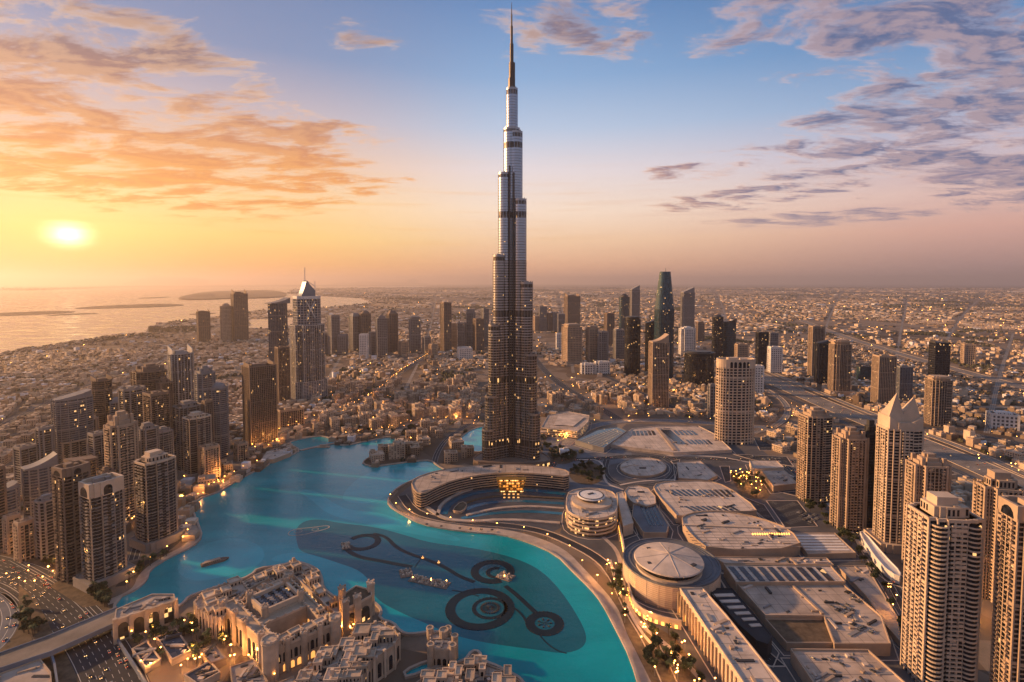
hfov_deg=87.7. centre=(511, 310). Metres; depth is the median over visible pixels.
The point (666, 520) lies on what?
kerb
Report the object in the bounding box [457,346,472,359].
office tower
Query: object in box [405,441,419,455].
town house
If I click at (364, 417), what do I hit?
town house
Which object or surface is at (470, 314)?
office tower
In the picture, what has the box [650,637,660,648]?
shade tree
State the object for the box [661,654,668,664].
shade tree
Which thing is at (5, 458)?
town house
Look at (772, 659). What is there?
parking ground
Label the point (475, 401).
town house
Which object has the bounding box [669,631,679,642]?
shade tree
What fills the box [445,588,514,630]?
fountain ring
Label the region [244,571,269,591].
market terrace
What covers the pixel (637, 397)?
town house
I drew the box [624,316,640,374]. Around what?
office tower
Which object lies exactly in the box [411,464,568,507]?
crescent building
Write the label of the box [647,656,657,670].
shade tree
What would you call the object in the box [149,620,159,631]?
shade tree
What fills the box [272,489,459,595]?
shallow margin water
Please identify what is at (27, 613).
shade tree
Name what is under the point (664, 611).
kerb
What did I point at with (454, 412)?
town house
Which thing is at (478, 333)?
office tower
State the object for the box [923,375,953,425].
office tower
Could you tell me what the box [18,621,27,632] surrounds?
shade tree
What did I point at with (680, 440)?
parking roof
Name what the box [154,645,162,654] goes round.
shade tree
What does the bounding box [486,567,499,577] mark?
fountain ring
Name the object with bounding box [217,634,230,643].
shade tree
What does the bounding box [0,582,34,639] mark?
slip road
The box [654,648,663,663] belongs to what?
shade tree
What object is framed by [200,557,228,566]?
tour boat
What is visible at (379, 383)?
town house
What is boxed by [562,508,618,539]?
kerb
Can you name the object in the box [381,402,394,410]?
town house
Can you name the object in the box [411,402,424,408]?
town house
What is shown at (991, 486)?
residential tower
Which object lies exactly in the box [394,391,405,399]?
town house
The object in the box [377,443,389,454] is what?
town house
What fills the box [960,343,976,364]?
office tower
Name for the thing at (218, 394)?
residential tower
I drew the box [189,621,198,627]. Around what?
shade tree
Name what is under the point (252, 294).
island terrain
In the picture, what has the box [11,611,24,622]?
shade tree
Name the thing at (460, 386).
town house
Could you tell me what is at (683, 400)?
town house
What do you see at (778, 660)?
kerb
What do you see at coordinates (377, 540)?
fountain ring
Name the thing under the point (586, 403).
town house
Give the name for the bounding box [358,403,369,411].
town house
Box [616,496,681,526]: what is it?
road
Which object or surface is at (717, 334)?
office tower
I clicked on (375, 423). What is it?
town house
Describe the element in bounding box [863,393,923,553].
residential tower
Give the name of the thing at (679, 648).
shade tree
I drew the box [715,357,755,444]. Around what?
hotel tower
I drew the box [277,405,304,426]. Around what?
apartment building
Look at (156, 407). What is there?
residential tower
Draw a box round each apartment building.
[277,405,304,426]
[580,362,594,373]
[594,360,609,373]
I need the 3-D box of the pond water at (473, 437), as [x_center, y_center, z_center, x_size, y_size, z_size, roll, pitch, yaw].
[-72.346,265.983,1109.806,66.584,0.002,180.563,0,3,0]
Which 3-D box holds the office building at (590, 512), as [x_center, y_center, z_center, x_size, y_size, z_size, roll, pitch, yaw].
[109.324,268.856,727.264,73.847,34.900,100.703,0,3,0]
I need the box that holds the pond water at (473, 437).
[462,427,481,450]
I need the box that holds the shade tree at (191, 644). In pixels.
[189,642,201,650]
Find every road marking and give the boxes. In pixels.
[0,555,148,681]
[0,583,18,609]
[0,592,18,640]
[11,561,97,617]
[552,455,796,465]
[602,457,675,486]
[764,373,1023,486]
[778,374,1023,471]
[783,466,901,611]
[984,335,1013,432]
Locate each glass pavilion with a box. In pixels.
[132,640,160,673]
[156,628,191,665]
[183,660,219,681]
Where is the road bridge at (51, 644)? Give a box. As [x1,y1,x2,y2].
[0,606,116,672]
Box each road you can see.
[0,347,218,425]
[0,555,149,681]
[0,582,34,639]
[0,592,19,648]
[9,560,97,617]
[115,469,236,586]
[127,547,140,560]
[278,355,428,435]
[327,305,370,381]
[358,420,479,435]
[388,352,487,375]
[399,495,608,568]
[403,293,436,390]
[432,423,470,463]
[537,358,621,419]
[538,361,675,407]
[543,436,631,493]
[550,455,796,466]
[559,294,574,372]
[559,419,766,445]
[602,457,676,486]
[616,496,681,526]
[674,346,1023,486]
[754,390,790,433]
[764,369,1023,475]
[764,384,979,478]
[766,425,1023,444]
[784,466,902,613]
[799,320,1023,389]
[825,294,840,334]
[858,389,1022,407]
[895,300,907,358]
[946,295,983,340]
[983,333,1013,432]
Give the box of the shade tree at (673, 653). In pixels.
[668,648,678,659]
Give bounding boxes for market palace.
[217,569,341,681]
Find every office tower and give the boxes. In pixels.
[196,309,210,341]
[219,303,232,340]
[230,289,248,340]
[265,297,289,363]
[274,346,290,402]
[325,333,326,353]
[327,315,339,354]
[337,334,347,354]
[348,313,359,351]
[359,310,370,333]
[359,333,368,358]
[368,331,375,354]
[375,315,387,356]
[386,310,397,351]
[398,341,408,355]
[409,316,420,352]
[422,336,430,353]
[429,343,437,355]
[440,302,451,350]
[452,323,456,347]
[457,321,465,346]
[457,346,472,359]
[466,309,475,347]
[473,318,483,349]
[481,308,488,346]
[533,315,539,331]
[538,306,546,331]
[547,313,551,330]
[551,311,557,330]
[555,333,561,349]
[557,313,564,332]
[564,293,579,323]
[585,325,597,362]
[597,331,608,360]
[604,313,614,345]
[613,329,624,358]
[619,294,629,328]
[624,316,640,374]
[629,285,639,316]
[644,319,653,371]
[648,333,669,406]
[654,268,673,379]
[678,326,695,354]
[680,287,694,327]
[683,350,714,385]
[696,322,704,340]
[707,383,715,419]
[711,314,723,359]
[723,318,736,356]
[734,343,747,356]
[755,331,768,368]
[755,364,763,393]
[767,346,782,372]
[769,332,778,345]
[856,365,871,379]
[870,354,896,403]
[896,365,913,399]
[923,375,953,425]
[928,339,950,375]
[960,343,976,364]
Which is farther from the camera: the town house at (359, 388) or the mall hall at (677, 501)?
the town house at (359, 388)
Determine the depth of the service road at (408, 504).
702.85 m
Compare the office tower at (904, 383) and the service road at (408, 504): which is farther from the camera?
the office tower at (904, 383)
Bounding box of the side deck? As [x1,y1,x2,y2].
[837,565,900,646]
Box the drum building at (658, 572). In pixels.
[622,537,720,610]
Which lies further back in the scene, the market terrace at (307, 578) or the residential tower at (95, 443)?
the residential tower at (95, 443)
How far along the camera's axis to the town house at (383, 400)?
1373.77 m
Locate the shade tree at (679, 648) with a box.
[674,643,682,652]
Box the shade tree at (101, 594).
[94,592,109,600]
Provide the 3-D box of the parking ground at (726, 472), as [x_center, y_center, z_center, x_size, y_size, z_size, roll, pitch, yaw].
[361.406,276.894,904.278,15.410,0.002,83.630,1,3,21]
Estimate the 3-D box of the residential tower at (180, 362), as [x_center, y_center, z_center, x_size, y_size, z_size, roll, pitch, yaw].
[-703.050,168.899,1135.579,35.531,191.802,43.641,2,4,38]
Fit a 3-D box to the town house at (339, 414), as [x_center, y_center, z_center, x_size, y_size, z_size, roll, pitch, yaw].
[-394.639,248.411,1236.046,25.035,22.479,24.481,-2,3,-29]
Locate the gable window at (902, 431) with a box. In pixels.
[901,431,912,452]
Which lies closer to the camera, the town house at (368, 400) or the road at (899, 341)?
the town house at (368, 400)
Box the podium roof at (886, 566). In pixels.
[860,531,900,583]
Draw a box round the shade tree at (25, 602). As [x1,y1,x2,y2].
[22,600,32,606]
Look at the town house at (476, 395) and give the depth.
1436.46 m
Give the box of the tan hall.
[761,470,795,491]
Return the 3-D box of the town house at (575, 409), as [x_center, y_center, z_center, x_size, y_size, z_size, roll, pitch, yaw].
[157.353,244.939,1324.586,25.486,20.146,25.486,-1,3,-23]
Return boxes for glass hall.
[575,427,626,451]
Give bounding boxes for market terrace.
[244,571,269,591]
[253,557,340,613]
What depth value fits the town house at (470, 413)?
1274.78 m
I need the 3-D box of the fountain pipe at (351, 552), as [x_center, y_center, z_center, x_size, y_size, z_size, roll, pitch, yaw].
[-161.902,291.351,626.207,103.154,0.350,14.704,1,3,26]
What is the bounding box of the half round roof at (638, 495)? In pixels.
[624,485,655,507]
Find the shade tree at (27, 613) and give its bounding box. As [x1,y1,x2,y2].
[23,608,33,618]
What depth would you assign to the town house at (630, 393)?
1480.41 m
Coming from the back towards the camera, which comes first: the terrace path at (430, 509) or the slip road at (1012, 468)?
the slip road at (1012, 468)
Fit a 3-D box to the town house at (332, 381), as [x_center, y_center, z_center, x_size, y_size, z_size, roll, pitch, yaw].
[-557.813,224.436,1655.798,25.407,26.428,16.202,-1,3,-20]
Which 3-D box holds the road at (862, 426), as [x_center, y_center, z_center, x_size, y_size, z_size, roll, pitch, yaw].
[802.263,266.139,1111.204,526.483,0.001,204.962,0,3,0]
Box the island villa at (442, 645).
[426,625,457,667]
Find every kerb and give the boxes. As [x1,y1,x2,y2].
[113,435,639,681]
[398,494,677,681]
[461,426,483,451]
[558,419,763,445]
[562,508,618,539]
[611,448,735,456]
[617,501,637,540]
[629,508,672,539]
[636,581,724,614]
[672,610,715,681]
[677,348,1023,477]
[734,454,792,465]
[742,496,776,522]
[754,389,790,433]
[764,370,1022,475]
[766,500,817,527]
[767,644,779,667]
[768,630,899,660]
[769,653,786,666]
[780,657,795,681]
[801,320,1022,389]
[845,568,899,648]
[855,535,902,587]
[859,389,1020,407]
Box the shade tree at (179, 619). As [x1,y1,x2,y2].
[172,616,185,627]
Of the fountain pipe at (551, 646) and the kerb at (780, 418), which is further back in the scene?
the kerb at (780, 418)
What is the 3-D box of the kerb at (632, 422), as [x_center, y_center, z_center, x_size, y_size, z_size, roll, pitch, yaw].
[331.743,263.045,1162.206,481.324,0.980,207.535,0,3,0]
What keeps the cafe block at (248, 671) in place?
on the ground at (414, 648)
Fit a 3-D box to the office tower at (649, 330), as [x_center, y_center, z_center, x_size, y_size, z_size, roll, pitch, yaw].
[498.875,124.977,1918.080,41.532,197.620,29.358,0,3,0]
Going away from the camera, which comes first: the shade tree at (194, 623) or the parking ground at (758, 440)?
the shade tree at (194, 623)
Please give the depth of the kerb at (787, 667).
452.98 m
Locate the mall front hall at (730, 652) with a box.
[677,587,780,681]
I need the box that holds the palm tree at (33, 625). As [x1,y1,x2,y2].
[29,623,37,636]
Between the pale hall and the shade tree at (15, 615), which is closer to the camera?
the shade tree at (15, 615)
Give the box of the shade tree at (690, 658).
[687,655,696,668]
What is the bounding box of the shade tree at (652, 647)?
[646,643,655,650]
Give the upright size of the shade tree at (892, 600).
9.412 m
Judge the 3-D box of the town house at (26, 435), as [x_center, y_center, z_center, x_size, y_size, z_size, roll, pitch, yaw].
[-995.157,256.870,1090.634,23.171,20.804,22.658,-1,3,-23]
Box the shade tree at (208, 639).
[202,637,211,646]
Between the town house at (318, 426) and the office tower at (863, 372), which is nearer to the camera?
the town house at (318, 426)
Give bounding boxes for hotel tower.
[289,268,327,399]
[560,323,583,363]
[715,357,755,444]
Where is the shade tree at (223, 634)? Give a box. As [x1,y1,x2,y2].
[217,630,227,642]
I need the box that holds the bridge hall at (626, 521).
[616,491,633,536]
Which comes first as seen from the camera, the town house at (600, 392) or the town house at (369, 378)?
the town house at (600, 392)
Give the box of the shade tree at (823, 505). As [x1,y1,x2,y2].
[818,503,825,509]
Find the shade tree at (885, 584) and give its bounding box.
[881,581,889,590]
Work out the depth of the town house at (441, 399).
1405.65 m
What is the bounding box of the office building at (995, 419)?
[985,410,1019,430]
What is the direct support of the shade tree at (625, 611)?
on the ground at (414, 648)
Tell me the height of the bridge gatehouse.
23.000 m
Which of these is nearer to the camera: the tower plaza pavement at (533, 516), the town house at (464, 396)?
the tower plaza pavement at (533, 516)
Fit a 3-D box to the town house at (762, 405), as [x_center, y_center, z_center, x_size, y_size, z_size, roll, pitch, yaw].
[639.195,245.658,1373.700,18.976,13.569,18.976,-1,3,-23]
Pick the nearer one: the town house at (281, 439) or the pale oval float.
the pale oval float
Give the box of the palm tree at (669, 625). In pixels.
[665,623,671,636]
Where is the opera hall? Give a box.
[541,411,589,438]
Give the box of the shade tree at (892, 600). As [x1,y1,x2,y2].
[886,597,895,606]
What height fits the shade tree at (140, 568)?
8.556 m
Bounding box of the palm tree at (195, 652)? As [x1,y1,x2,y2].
[191,649,199,663]
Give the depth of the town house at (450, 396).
1435.53 m
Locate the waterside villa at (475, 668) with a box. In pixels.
[417,654,520,681]
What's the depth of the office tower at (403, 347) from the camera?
2370.08 m
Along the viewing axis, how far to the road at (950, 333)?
4012.60 m
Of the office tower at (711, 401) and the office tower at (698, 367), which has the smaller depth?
the office tower at (711, 401)
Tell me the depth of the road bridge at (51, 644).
468.46 m
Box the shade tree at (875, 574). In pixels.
[870,571,878,579]
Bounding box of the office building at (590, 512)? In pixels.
[565,488,617,536]
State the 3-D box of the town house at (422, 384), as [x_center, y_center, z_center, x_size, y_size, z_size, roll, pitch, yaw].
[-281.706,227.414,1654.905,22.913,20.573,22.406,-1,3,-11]
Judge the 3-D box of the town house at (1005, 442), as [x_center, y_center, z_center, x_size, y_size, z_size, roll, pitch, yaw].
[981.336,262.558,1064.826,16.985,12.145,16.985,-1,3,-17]
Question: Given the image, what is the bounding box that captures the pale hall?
[749,461,783,473]
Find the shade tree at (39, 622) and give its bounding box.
[34,617,47,630]
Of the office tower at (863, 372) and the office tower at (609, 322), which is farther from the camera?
the office tower at (609, 322)
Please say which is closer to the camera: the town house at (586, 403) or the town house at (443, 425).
the town house at (443, 425)
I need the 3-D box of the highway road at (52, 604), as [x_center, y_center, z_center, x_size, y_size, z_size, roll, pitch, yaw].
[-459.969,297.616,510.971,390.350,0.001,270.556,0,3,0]
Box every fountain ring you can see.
[350,534,380,550]
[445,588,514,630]
[471,559,514,583]
[472,597,507,618]
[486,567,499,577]
[525,611,563,635]
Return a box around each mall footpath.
[579,459,623,489]
[602,537,705,681]
[609,560,674,665]
[619,479,673,484]
[667,455,866,552]
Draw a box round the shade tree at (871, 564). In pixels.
[865,561,875,571]
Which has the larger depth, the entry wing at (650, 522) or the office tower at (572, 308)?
the office tower at (572, 308)
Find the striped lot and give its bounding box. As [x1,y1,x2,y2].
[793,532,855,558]
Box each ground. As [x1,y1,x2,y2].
[0,284,1023,681]
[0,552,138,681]
[19,447,772,681]
[20,562,113,640]
[672,460,680,480]
[720,466,730,481]
[735,454,792,465]
[745,498,775,522]
[754,437,771,449]
[763,654,783,665]
[767,501,816,526]
[779,476,795,495]
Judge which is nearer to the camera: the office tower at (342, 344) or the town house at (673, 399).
the town house at (673, 399)
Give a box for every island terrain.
[0,311,74,315]
[46,313,98,315]
[75,304,182,308]
[179,290,286,299]
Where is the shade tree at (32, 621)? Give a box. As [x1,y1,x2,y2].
[25,616,41,626]
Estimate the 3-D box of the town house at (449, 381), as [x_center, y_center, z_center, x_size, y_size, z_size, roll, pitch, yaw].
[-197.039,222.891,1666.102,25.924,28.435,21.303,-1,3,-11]
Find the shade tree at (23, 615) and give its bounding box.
[18,613,30,620]
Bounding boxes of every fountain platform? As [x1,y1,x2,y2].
[341,541,350,549]
[399,567,412,577]
[408,574,450,588]
[496,571,515,581]
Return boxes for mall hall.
[653,480,756,522]
[682,511,801,556]
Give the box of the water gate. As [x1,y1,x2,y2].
[337,579,374,636]
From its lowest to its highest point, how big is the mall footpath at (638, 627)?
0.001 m
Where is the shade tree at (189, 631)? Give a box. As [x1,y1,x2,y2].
[186,626,195,635]
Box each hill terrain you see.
[333,281,426,284]
[407,278,417,282]
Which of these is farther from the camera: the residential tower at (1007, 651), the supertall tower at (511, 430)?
the supertall tower at (511, 430)
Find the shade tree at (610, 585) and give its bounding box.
[607,582,616,590]
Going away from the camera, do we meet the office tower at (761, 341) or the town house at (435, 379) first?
the town house at (435, 379)
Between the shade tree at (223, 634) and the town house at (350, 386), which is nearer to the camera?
the shade tree at (223, 634)
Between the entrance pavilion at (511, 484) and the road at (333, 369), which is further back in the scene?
the road at (333, 369)
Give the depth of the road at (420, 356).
2069.17 m
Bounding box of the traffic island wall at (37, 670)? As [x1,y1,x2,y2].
[0,659,51,681]
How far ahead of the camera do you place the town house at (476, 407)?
1304.50 m
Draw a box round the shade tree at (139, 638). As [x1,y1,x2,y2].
[133,635,143,643]
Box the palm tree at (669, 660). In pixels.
[665,658,673,674]
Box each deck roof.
[738,584,890,655]
[790,648,904,681]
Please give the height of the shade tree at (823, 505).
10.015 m
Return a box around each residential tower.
[0,463,7,548]
[1,512,21,554]
[6,480,20,514]
[12,442,37,495]
[12,516,34,562]
[21,451,58,517]
[33,493,54,559]
[34,424,54,459]
[50,389,93,463]
[51,459,90,583]
[60,438,87,461]
[62,454,98,476]
[73,472,135,594]
[87,429,104,469]
[90,373,112,429]
[94,415,98,430]
[96,466,115,474]
[103,410,139,519]
[109,397,118,419]
[118,385,145,426]
[129,449,184,552]
[130,363,166,391]
[138,421,159,455]
[139,440,141,457]
[142,389,170,428]
[156,377,173,428]
[159,426,173,454]
[167,344,194,404]
[172,399,200,470]
[179,411,211,479]
[194,365,215,402]
[198,442,220,477]
[201,399,214,441]
[209,382,229,457]
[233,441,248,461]
[241,359,277,445]
[796,406,833,503]
[807,325,824,375]
[814,339,830,383]
[822,339,856,394]
[829,426,869,531]
[859,419,875,528]
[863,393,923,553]
[900,491,984,681]
[901,452,951,563]
[972,469,1023,602]
[989,495,1023,681]
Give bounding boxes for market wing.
[194,576,248,641]
[295,620,400,681]
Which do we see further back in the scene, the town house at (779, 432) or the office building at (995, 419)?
the office building at (995, 419)
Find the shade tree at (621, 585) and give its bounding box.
[616,581,624,588]
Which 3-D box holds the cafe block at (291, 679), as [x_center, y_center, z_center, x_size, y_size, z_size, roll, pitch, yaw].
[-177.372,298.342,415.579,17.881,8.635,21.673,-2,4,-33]
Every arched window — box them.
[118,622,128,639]
[134,617,143,633]
[149,612,158,628]
[164,607,173,623]
[227,619,229,633]
[236,626,237,642]
[239,630,241,646]
[248,638,250,655]
[252,642,255,659]
[294,647,297,656]
[326,633,329,641]
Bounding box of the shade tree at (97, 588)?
[92,586,103,592]
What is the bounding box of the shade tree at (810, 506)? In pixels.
[805,504,813,508]
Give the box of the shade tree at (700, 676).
[698,673,705,681]
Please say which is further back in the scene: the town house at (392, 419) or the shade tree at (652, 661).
the town house at (392, 419)
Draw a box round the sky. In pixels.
[0,0,1023,284]
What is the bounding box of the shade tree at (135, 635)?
[131,633,139,638]
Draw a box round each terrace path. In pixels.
[425,506,559,524]
[436,489,564,514]
[465,495,563,503]
[466,505,563,515]
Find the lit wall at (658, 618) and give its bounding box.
[618,522,681,629]
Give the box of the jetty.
[300,443,334,450]
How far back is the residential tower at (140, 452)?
752.62 m
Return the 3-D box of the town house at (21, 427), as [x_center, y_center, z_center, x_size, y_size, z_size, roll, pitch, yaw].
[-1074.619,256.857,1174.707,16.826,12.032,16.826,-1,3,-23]
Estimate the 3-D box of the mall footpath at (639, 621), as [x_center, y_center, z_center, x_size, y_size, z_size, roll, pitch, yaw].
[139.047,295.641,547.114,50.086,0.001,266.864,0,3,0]
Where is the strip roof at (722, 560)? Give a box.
[715,556,833,569]
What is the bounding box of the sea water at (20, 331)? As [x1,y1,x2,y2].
[0,286,426,352]
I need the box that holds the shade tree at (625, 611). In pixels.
[621,607,628,616]
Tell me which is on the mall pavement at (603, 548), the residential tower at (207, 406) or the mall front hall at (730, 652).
the mall front hall at (730, 652)
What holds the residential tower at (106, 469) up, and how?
on the ground at (414, 648)
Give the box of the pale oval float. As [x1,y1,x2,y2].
[288,526,329,535]
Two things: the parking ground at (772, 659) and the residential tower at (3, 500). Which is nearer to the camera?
the parking ground at (772, 659)
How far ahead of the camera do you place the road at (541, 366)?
1630.32 m
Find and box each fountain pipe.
[345,549,412,567]
[373,533,474,582]
[504,585,537,612]
[514,608,525,620]
[539,635,566,653]
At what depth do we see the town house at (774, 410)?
1320.32 m
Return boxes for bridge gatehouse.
[113,594,178,644]
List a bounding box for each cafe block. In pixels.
[200,643,226,667]
[230,658,267,681]
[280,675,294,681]
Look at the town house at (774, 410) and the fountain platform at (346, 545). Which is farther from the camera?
the town house at (774, 410)
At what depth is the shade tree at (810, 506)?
754.14 m
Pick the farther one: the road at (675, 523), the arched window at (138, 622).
the road at (675, 523)
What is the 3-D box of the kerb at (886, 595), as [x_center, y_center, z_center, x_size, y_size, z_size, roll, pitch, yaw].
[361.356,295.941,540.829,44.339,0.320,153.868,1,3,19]
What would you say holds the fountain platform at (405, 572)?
on the deep lake water at (535, 588)
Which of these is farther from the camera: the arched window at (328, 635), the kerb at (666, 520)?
the kerb at (666, 520)
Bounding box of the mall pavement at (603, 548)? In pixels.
[560,424,914,681]
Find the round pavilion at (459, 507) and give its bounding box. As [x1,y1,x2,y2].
[453,501,466,513]
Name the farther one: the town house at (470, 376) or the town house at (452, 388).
the town house at (470, 376)
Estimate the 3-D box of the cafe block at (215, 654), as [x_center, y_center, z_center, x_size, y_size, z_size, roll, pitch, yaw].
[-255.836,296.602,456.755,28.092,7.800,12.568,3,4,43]
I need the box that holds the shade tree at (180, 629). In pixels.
[176,625,187,632]
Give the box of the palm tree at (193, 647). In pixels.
[190,644,198,659]
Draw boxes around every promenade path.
[108,468,250,604]
[389,500,650,681]
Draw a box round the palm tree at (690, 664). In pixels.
[686,662,693,674]
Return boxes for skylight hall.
[724,564,845,593]
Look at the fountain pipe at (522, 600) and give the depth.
544.90 m
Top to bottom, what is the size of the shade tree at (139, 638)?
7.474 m
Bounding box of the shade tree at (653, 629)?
[648,625,658,633]
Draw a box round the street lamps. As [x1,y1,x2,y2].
[2,307,1020,476]
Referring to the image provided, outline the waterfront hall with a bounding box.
[262,445,291,462]
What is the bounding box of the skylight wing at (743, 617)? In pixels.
[711,588,771,660]
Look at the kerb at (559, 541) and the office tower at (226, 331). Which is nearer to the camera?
the kerb at (559, 541)
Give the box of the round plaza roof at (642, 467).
[620,457,666,477]
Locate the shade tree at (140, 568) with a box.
[134,565,144,573]
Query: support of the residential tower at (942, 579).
on the ground at (414, 648)
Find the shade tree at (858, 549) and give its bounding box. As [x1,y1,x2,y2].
[855,546,861,554]
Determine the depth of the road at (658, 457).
982.24 m
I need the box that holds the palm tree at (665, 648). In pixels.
[661,645,667,653]
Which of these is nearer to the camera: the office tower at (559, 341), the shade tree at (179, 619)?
the shade tree at (179, 619)
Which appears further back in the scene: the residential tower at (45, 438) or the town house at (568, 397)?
the town house at (568, 397)
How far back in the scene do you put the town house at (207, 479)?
843.90 m
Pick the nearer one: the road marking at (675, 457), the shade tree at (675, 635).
the shade tree at (675, 635)
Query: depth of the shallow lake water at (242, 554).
654.53 m
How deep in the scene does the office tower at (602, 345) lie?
2111.58 m
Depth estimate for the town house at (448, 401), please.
1382.48 m
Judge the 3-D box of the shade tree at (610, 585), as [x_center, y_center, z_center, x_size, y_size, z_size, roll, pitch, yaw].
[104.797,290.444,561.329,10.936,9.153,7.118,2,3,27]
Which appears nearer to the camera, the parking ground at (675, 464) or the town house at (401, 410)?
the parking ground at (675, 464)
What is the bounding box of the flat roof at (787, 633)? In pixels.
[765,618,832,650]
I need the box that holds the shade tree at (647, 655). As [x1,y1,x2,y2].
[642,647,651,661]
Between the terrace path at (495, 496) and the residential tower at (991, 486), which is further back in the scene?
the terrace path at (495, 496)
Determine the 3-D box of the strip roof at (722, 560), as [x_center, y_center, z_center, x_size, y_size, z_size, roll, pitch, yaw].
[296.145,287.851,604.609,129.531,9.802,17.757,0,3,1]
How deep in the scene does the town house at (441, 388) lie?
1567.72 m
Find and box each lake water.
[116,437,635,681]
[178,466,432,580]
[296,519,585,652]
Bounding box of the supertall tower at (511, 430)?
[473,2,549,466]
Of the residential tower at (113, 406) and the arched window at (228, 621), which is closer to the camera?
the arched window at (228, 621)
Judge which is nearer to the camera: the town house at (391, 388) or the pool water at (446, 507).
the pool water at (446, 507)
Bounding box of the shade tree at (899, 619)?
[896,615,901,622]
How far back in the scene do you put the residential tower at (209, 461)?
874.03 m
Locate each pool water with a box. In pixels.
[440,489,565,513]
[461,510,562,518]
[465,500,563,510]
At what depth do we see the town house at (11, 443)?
1047.21 m
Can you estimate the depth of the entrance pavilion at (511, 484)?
821.31 m
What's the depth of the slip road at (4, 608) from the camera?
511.67 m
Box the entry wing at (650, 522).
[632,504,668,537]
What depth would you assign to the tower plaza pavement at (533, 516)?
765.16 m
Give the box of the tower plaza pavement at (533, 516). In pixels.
[397,486,568,531]
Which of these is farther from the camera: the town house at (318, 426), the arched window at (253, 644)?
the town house at (318, 426)
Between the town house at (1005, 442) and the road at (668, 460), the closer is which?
the road at (668, 460)
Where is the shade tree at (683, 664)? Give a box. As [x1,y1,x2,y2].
[680,656,690,670]
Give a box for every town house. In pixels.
[0,433,9,441]
[0,446,12,456]
[0,450,10,464]
[3,436,20,447]
[5,465,13,473]
[6,473,13,482]
[17,424,30,430]
[18,430,34,442]
[26,416,40,426]
[35,422,48,426]
[197,473,215,484]
[221,459,232,472]
[249,446,254,455]
[255,443,263,449]
[271,441,279,447]
[276,436,284,443]
[311,394,320,400]
[313,422,323,432]
[318,413,326,426]
[322,408,336,423]
[328,378,336,385]
[328,385,336,392]
[329,416,339,431]
[332,392,339,399]
[335,390,344,397]
[336,398,345,404]
[336,412,347,416]
[337,382,344,388]
[339,387,346,393]
[339,415,344,426]
[341,408,354,416]
[341,414,357,425]
[341,423,351,433]
[343,404,357,413]
[345,381,356,391]
[345,392,352,402]
[348,402,359,405]
[353,389,358,398]
[355,384,363,394]
[358,381,366,389]
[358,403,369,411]
[358,411,371,425]
[364,396,372,409]
[365,375,375,383]
[365,380,372,386]
[369,417,382,430]
[369,449,384,461]
[372,388,385,398]
[374,378,384,386]
[374,392,382,400]
[374,401,382,409]
[376,413,385,426]
[377,386,388,395]
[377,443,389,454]
[378,410,394,422]
[379,397,390,403]
[379,407,390,412]
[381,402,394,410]
[385,380,393,386]
[388,377,399,386]
[388,413,397,427]
[388,440,404,458]
[389,384,393,391]
[391,398,402,406]
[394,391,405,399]
[394,407,404,414]
[395,412,407,423]
[398,395,406,400]
[403,389,412,400]
[403,400,412,408]
[405,430,416,440]
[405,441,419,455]
[409,392,418,402]
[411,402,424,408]
[412,386,419,392]
[412,407,423,419]
[412,437,422,449]
[414,379,419,385]
[416,434,430,445]
[417,388,430,398]
[417,427,427,435]
[420,380,424,387]
[420,392,432,402]
[420,418,433,432]
[422,395,429,406]
[424,385,433,392]
[424,405,433,415]
[427,400,439,406]
[430,426,442,437]
[431,375,438,382]
[433,405,446,419]
[435,395,445,404]
[436,383,447,392]
[437,391,446,396]
[437,422,446,432]
[438,418,448,428]
[444,450,457,463]
[445,377,451,385]
[445,399,453,406]
[446,392,454,399]
[448,385,456,393]
[448,402,461,407]
[448,406,461,419]
[448,436,463,448]
[452,377,461,385]
[452,399,465,412]
[457,383,463,389]
[458,395,468,398]
[460,388,472,396]
[461,445,473,457]
[465,409,474,418]
[466,372,475,381]
[467,397,477,401]
[468,400,479,408]
[468,403,480,414]
[470,392,480,401]
[471,378,477,385]
[476,386,485,394]
[549,391,562,403]
[553,403,564,410]
[563,394,573,398]
[563,397,576,407]
[565,392,577,397]
[568,405,581,413]
[582,399,593,410]
[589,404,602,414]
[592,390,605,399]
[594,394,607,403]
[606,392,615,399]
[610,397,616,403]
[617,394,630,407]
[621,400,631,410]
[624,389,637,398]
[624,406,636,414]
[632,401,644,409]
[633,393,643,402]
[669,395,677,403]
[673,408,684,415]
[675,404,687,411]
[678,397,692,406]
[688,400,701,409]
[690,407,704,416]
[692,396,704,401]
[756,403,764,408]
[756,411,766,416]
[761,412,776,421]
[767,428,784,437]
[768,408,778,413]
[772,442,790,453]
[786,423,797,432]
[791,407,802,415]
[998,439,1010,445]
[1004,448,1023,457]
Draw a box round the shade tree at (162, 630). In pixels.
[157,625,168,634]
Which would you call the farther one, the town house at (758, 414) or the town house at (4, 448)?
the town house at (758, 414)
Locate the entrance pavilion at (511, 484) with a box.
[496,477,525,497]
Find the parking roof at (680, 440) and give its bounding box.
[611,426,731,455]
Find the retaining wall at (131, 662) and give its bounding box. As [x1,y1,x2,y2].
[50,630,146,681]
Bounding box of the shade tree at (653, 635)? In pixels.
[651,633,662,643]

